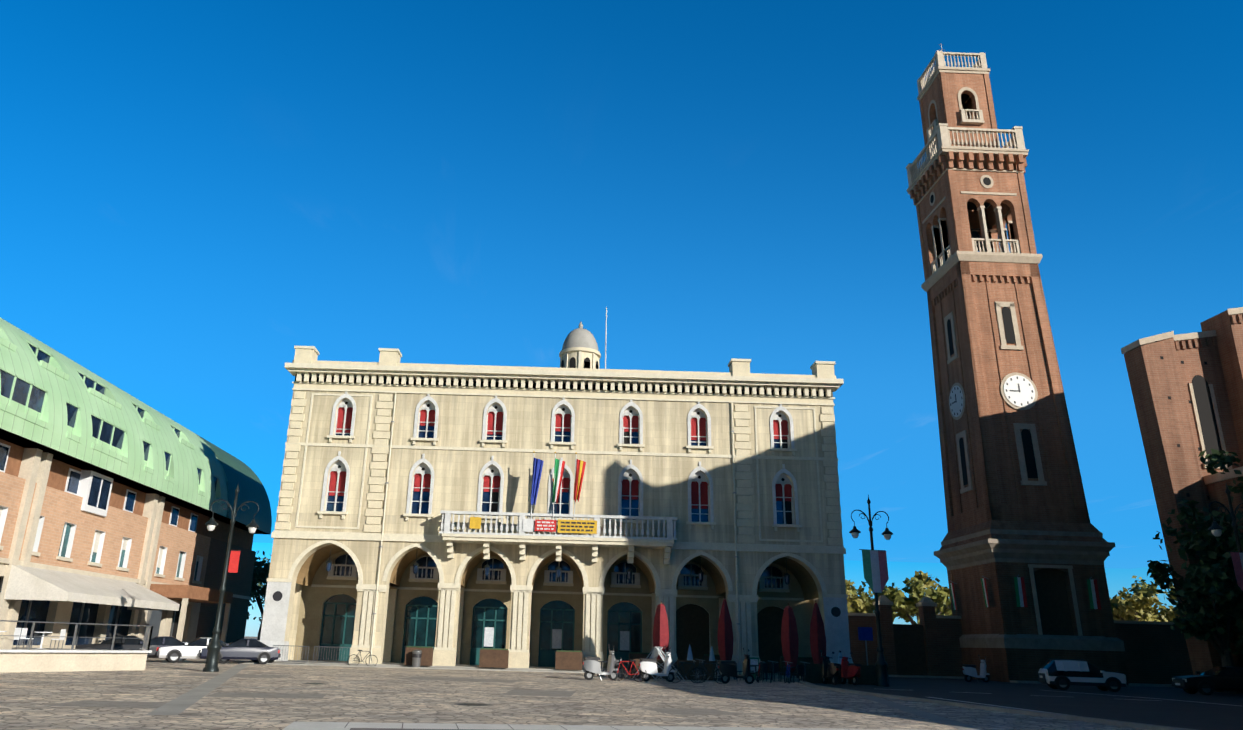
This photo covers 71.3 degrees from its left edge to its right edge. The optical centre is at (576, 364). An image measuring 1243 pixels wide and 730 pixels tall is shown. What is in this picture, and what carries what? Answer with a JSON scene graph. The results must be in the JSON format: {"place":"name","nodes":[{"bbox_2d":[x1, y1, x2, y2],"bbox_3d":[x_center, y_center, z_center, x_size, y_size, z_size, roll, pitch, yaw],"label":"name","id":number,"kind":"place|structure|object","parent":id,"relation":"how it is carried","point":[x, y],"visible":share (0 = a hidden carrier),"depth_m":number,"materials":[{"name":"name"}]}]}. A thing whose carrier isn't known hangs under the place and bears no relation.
{"place":"outdoors","nodes":[
{"label":"outdoors","id":0,"kind":"place"},
{"bbox_2d":[0,620,152,672],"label":"terrace railing","id":1,"kind":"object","parent":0,"point":[17,658],"depth_m":35.39,"materials":[{"name":"paint"}]},
{"bbox_2d":[0,636,1171,729],"bbox_3d":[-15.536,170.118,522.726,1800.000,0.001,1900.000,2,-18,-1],"label":"ground","id":2,"kind":"structure","parent":0,"point":[605,700],"depth_m":23.76,"materials":[{"name":"grey stone"}]},
{"bbox_2d":[0,317,229,648],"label":"building","id":3,"kind":"structure","parent":2,"relation":"on","point":[89,486],"depth_m":48.02,"materials":[{"name":"brick"}]},
{"bbox_2d":[4,565,232,642],"bbox_3d":[-25.791,15.274,51.422,3.102,4.768,23.440,2,-18,-1],"label":"awning","id":4,"kind":"object","parent":3,"relation":"attached to","point":[33,583],"visible":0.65,"depth_m":46.80,"materials":[{"name":"white fabric"}]},
{"bbox_2d":[75,635,158,658],"bbox_3d":[-25.698,15.849,48.441,4.500,1.400,2.000,8,-19,-20],"label":"dark car","id":5,"kind":"object","parent":2,"relation":"on","point":[122,642],"visible":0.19,"depth_m":47.94,"materials":[{"name":"black paint"}]},
{"bbox_2d":[125,636,185,662],"bbox_3d":[-23.924,16.156,49.240,4.500,1.400,2.000,10,-20,-25],"label":"dark car","id":6,"kind":"object","parent":2,"relation":"on","point":[163,641],"visible":0.17,"depth_m":48.90,"materials":[{"name":"grey paint"}]},
{"bbox_2d":[156,637,229,663],"bbox_3d":[-21.744,16.416,49.857,4.500,1.400,2.000,11,-20,-28],"label":"car","id":7,"kind":"object","parent":2,"relation":"on","point":[188,650],"visible":0.42,"depth_m":48.80,"materials":[{"name":"white paint"}]},
{"bbox_2d":[126,432,271,643],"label":"building","id":8,"kind":"structure","parent":2,"relation":"on","point":[251,488],"depth_m":70.33,"materials":[{"name":"metal"}]},
{"bbox_2d":[202,482,258,671],"bbox_3d":[-16.088,9.541,39.640,2.414,8.500,0.647,6,-18,-13],"label":"street lamp","id":9,"kind":"object","parent":2,"relation":"on","point":[214,646],"visible":1,"depth_m":39.75,"materials":[{"name":"grey metal"}]},
{"bbox_2d":[198,639,280,663],"bbox_3d":[-19.665,16.673,50.471,4.500,1.400,2.000,11,-20,-26],"label":"dark car","id":10,"kind":"object","parent":2,"relation":"on","point":[251,649],"visible":0.73,"depth_m":49.99,"materials":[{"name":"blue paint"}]},
{"bbox_2d":[247,555,270,619],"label":"tree","id":11,"kind":"object","parent":2,"relation":"on","point":[253,601],"visible":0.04,"depth_m":95.61,"materials":[{"name":"green plant"}]},
{"bbox_2d":[251,550,269,640],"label":"tree","id":12,"kind":"object","parent":2,"relation":"on","point":[260,573],"visible":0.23,"depth_m":87.16,"materials":[{"name":"green plant"}]},
{"bbox_2d":[271,645,349,663],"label":"crowd barriers","id":13,"kind":"object","parent":2,"relation":"on","point":[313,654],"visible":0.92,"depth_m":51.31,"materials":[{"name":"grey metal"}]},
{"bbox_2d":[347,650,377,665],"bbox_3d":[-12.574,17.199,50.912,1.729,1.082,0.529,2,-18,-1],"label":"bicycle","id":14,"kind":"object","parent":2,"relation":"on","point":[352,660],"visible":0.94,"depth_m":50.92,"materials":[{"name":"beige metal"}]},
{"bbox_2d":[412,649,421,666],"bbox_3d":[-9.384,17.258,50.823,0.560,1.050,0.560,2,-18,-1],"label":"litter bin","id":15,"kind":"object","parent":2,"relation":"on","point":[416,657],"visible":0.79,"depth_m":50.65,"materials":[{"name":"grey metal"}]},
{"bbox_2d":[238,346,852,679],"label":"town hall","id":16,"kind":"structure","parent":2,"relation":"on","point":[404,520],"depth_m":55.82,"materials":[{"name":"beige stone"}]},
{"bbox_2d":[530,451,585,533],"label":"flags","id":17,"kind":"object","parent":16,"relation":"attached to","point":[559,465],"visible":1,"depth_m":53.67},
{"bbox_2d":[559,307,606,368],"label":"dome","id":18,"kind":"structure","parent":16,"relation":"on","point":[579,348],"depth_m":63.77,"materials":[{"name":"white stone"}]},
{"bbox_2d":[582,644,618,680],"bbox_3d":[1.139,14.072,40.975,1.798,1.665,0.754,4,-18,-7],"label":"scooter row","id":19,"kind":"object","parent":2,"relation":"on","point":[591,666],"visible":0.96,"depth_m":40.70,"materials":[{"name":"white"}]},
{"bbox_2d":[610,657,646,681],"bbox_3d":[2.453,14.370,40.853,1.706,1.079,0.506,-6,-20,23],"label":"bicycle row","id":20,"kind":"object","parent":2,"relation":"on","point":[632,661],"visible":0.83,"depth_m":40.83,"materials":[{"name":"red"}]},
{"bbox_2d":[404,646,888,684],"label":"planters","id":21,"kind":"object","parent":2,"relation":"on","point":[499,658],"visible":0.69,"depth_m":51.15,"materials":[{"name":"brown wood"}]},
{"bbox_2d":[632,647,663,679],"bbox_3d":[3.579,14.862,43.120,1.469,1.605,0.828,10,-20,-25],"label":"deck chair","id":22,"kind":"object","parent":2,"relation":"on","point":[654,654],"visible":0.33,"depth_m":43.38,"materials":[{"name":"grey"}]},
{"bbox_2d":[639,646,674,681],"bbox_3d":[3.830,14.196,41.127,1.798,1.665,0.754,3,-18,-4],"label":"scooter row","id":23,"kind":"object","parent":2,"relation":"on","point":[648,665],"visible":0.92,"depth_m":40.87,"materials":[{"name":"white"}]},
{"bbox_2d":[653,647,684,681],"bbox_3d":[4.564,14.766,42.737,1.469,1.605,0.828,-4,-19,18],"label":"deck chair","id":24,"kind":"object","parent":2,"relation":"on","point":[662,656],"visible":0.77,"depth_m":42.73,"materials":[{"name":"grey"}]},
{"bbox_2d":[668,659,703,682],"bbox_3d":[5.151,14.387,40.671,1.717,1.079,0.509,2,-18,-1],"label":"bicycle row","id":25,"kind":"object","parent":2,"relation":"on","point":[682,662],"visible":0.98,"depth_m":40.67,"materials":[{"name":"black metal"}]},
{"bbox_2d":[695,659,706,681],"bbox_3d":[6.237,15.222,43.159,0.513,1.077,1.729,2,-18,-1],"label":"bicycle","id":26,"kind":"object","parent":2,"relation":"on","point":[700,671],"visible":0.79,"depth_m":43.21,"materials":[{"name":"black metal"}]},
{"bbox_2d":[692,660,728,683],"bbox_3d":[6.348,14.567,41.123,1.706,1.079,0.506,-7,-20,26],"label":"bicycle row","id":27,"kind":"object","parent":2,"relation":"on","point":[713,663],"visible":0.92,"depth_m":41.12,"materials":[{"name":"black metal"}]},
{"bbox_2d":[712,659,720,681],"bbox_3d":[7.160,15.345,43.460,0.517,1.077,1.749,2,-18,-1],"label":"bicycle","id":28,"kind":"object","parent":2,"relation":"on","point":[717,671],"visible":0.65,"depth_m":43.88,"materials":[{"name":"black metal"}]},
{"bbox_2d":[594,659,847,682],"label":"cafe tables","id":29,"kind":"object","parent":2,"relation":"on","point":[798,670],"visible":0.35,"depth_m":45.40,"materials":[{"name":"plastic"}]},
{"bbox_2d":[718,648,754,683],"bbox_3d":[7.618,14.354,41.288,1.804,1.665,0.757,2,-18,-1],"label":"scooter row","id":30,"kind":"object","parent":2,"relation":"on","point":[725,667],"visible":0.98,"depth_m":41.07,"materials":[{"name":"black metal"}]},
{"bbox_2d":[653,597,841,681],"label":"closed umbrellas","id":31,"kind":"object","parent":2,"relation":"on","point":[790,640],"visible":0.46,"depth_m":49.19,"materials":[{"name":"red canvas"},{"name":"wood"},{"name":"grey metal"}]},
{"bbox_2d":[754,660,761,682],"bbox_3d":[9.187,15.474,43.681,0.505,1.077,1.696,-6,-19,23],"label":"bicycle","id":32,"kind":"object","parent":2,"relation":"on","point":[758,675],"visible":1,"depth_m":43.59,"materials":[{"name":"black metal"}]},
{"bbox_2d":[769,661,777,682],"bbox_3d":[9.880,15.558,43.883,0.505,1.077,1.696,-8,-20,27],"label":"scooter","id":33,"kind":"object","parent":2,"relation":"on","point":[771,671],"visible":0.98,"depth_m":43.77,"materials":[{"name":"black metal"}]},
{"bbox_2d":[783,661,791,683],"bbox_3d":[10.811,15.562,43.814,0.517,1.077,1.749,2,-18,-1],"label":"bicycle","id":34,"kind":"object","parent":2,"relation":"on","point":[787,671],"visible":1,"depth_m":43.71,"materials":[{"name":"black"}]},
{"bbox_2d":[800,661,809,681],"bbox_3d":[11.576,15.648,44.015,0.505,1.077,1.696,-7,-20,24],"label":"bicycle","id":35,"kind":"object","parent":2,"relation":"on","point":[804,677],"visible":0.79,"depth_m":43.82,"materials":[{"name":"black metal"}]},
{"bbox_2d":[845,580,866,612],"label":"riverbank tree","id":36,"kind":"object","parent":2,"relation":"on","point":[860,602],"visible":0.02,"depth_m":123.11,"materials":[{"name":"green plant"}]},
{"bbox_2d":[845,579,917,621],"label":"riverbank tree","id":37,"kind":"object","parent":2,"relation":"on","point":[900,599],"visible":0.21,"depth_m":123.94,"materials":[{"name":"green plant"}]},
{"bbox_2d":[879,577,951,624],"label":"riverbank tree","id":38,"kind":"object","parent":2,"relation":"on","point":[916,592],"visible":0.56,"depth_m":124.26,"materials":[{"name":"green plant"}]},
{"bbox_2d":[914,570,951,615],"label":"riverbank tree","id":39,"kind":"object","parent":2,"relation":"on","point":[922,576],"visible":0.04,"depth_m":130.26,"materials":[{"name":"green plant"}]},
{"bbox_2d":[906,43,1128,683],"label":"bell tower","id":40,"kind":"structure","parent":2,"relation":"on","point":[1022,554],"depth_m":63.01,"materials":[{"name":"brick"}]},
{"bbox_2d":[848,595,1192,683],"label":"garden wall","id":41,"kind":"structure","parent":2,"relation":"on","point":[1155,652],"depth_m":62.29,"materials":[{"name":"brick"}]},
{"bbox_2d":[1110,589,1177,621],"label":"riverbank tree","id":42,"kind":"object","parent":2,"relation":"on","point":[1127,607],"visible":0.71,"depth_m":122.67,"materials":[{"name":"green plant"}]},
{"bbox_2d":[1110,575,1179,621],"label":"riverbank tree","id":43,"kind":"object","parent":2,"relation":"on","point":[1144,587],"visible":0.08,"depth_m":127.17,"materials":[{"name":"green plant"}]},
{"bbox_2d":[1168,586,1176,605],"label":"riverbank tree","id":44,"kind":"object","parent":2,"relation":"on","point":[1174,596],"depth_m":127.84,"materials":[{"name":"green plant"}]},
{"bbox_2d":[0,664,1195,729],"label":"pavement","id":45,"kind":"structure","parent":0,"point":[180,704],"depth_m":22.02,"materials":[{"name":"stone"}]},
{"bbox_2d":[0,0,1242,636],"label":"sky","id":46,"kind":"structure","parent":0,"point":[194,194],"materials":[{"name":"blue"}]},
{"bbox_2d":[812,677,1242,729],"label":"road","id":47,"kind":"structure","parent":0,"point":[1173,707],"depth_m":34.79,"materials":[{"name":"grey asphalt"}]},
{"bbox_2d":[820,650,839,684],"bbox_3d":[12.872,15.294,43.741,0.764,1.665,1.814,2,-18,-1],"label":"motor scooter","id":48,"kind":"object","parent":47,"relation":"on","point":[830,670],"visible":1,"depth_m":43.48,"materials":[{"name":"black"}]},
{"bbox_2d":[839,651,860,684],"bbox_3d":[13.920,15.424,44.055,0.757,1.665,1.804,2,-18,-1],"label":"motor scooter","id":49,"kind":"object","parent":47,"relation":"on","point":[850,670],"visible":1,"depth_m":43.76,"materials":[{"name":"red"}]},
{"bbox_2d":[849,495,892,686],"bbox_3d":[15.325,11.368,44.368,2.414,9.600,0.647,4,-18,-9],"label":"street lamp","id":50,"kind":"object","parent":47,"relation":"on","point":[875,570],"visible":1,"depth_m":44.43,"materials":[{"name":"grey metal"}]},
{"bbox_2d":[962,655,989,681],"bbox_3d":[25.095,19.082,54.410,1.804,1.665,0.757,2,-18,-1],"label":"scooter","id":51,"kind":"object","parent":47,"relation":"on","point":[969,671],"visible":0.98,"depth_m":54.20,"materials":[{"name":"black"}]},
{"bbox_2d":[1038,658,1128,691],"bbox_3d":[26.398,16.206,45.267,3.906,1.538,1.860,-2,-18,12],"label":"white suv","id":52,"kind":"object","parent":47,"relation":"on","point":[1062,674],"visible":0.98,"depth_m":44.65,"materials":[{"name":"white paint"}]},
{"bbox_2d":[1121,307,1242,692],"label":"church","id":53,"kind":"structure","parent":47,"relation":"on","point":[1187,390],"depth_m":53.44,"materials":[{"name":"brick"}]},
{"bbox_2d":[1147,539,1242,693],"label":"tree","id":54,"kind":"object","parent":47,"relation":"on","point":[1220,607],"visible":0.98,"depth_m":46.74,"materials":[{"name":"green plant"}]},
{"bbox_2d":[1153,449,1242,603],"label":"tree","id":55,"kind":"object","parent":47,"relation":"on","point":[1202,538],"visible":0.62,"depth_m":47.89,"materials":[{"name":"green plant"}]},
{"bbox_2d":[1171,666,1242,694],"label":"dark car","id":56,"kind":"object","parent":47,"relation":"on","point":[1219,678],"visible":0.98,"depth_m":43.19,"materials":[{"name":"black paint"}]},
{"bbox_2d":[1208,483,1242,590],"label":"street lamp","id":57,"kind":"object","parent":47,"relation":"on","point":[1215,529],"visible":1,"depth_m":36.39,"materials":[{"name":"grey metal"}]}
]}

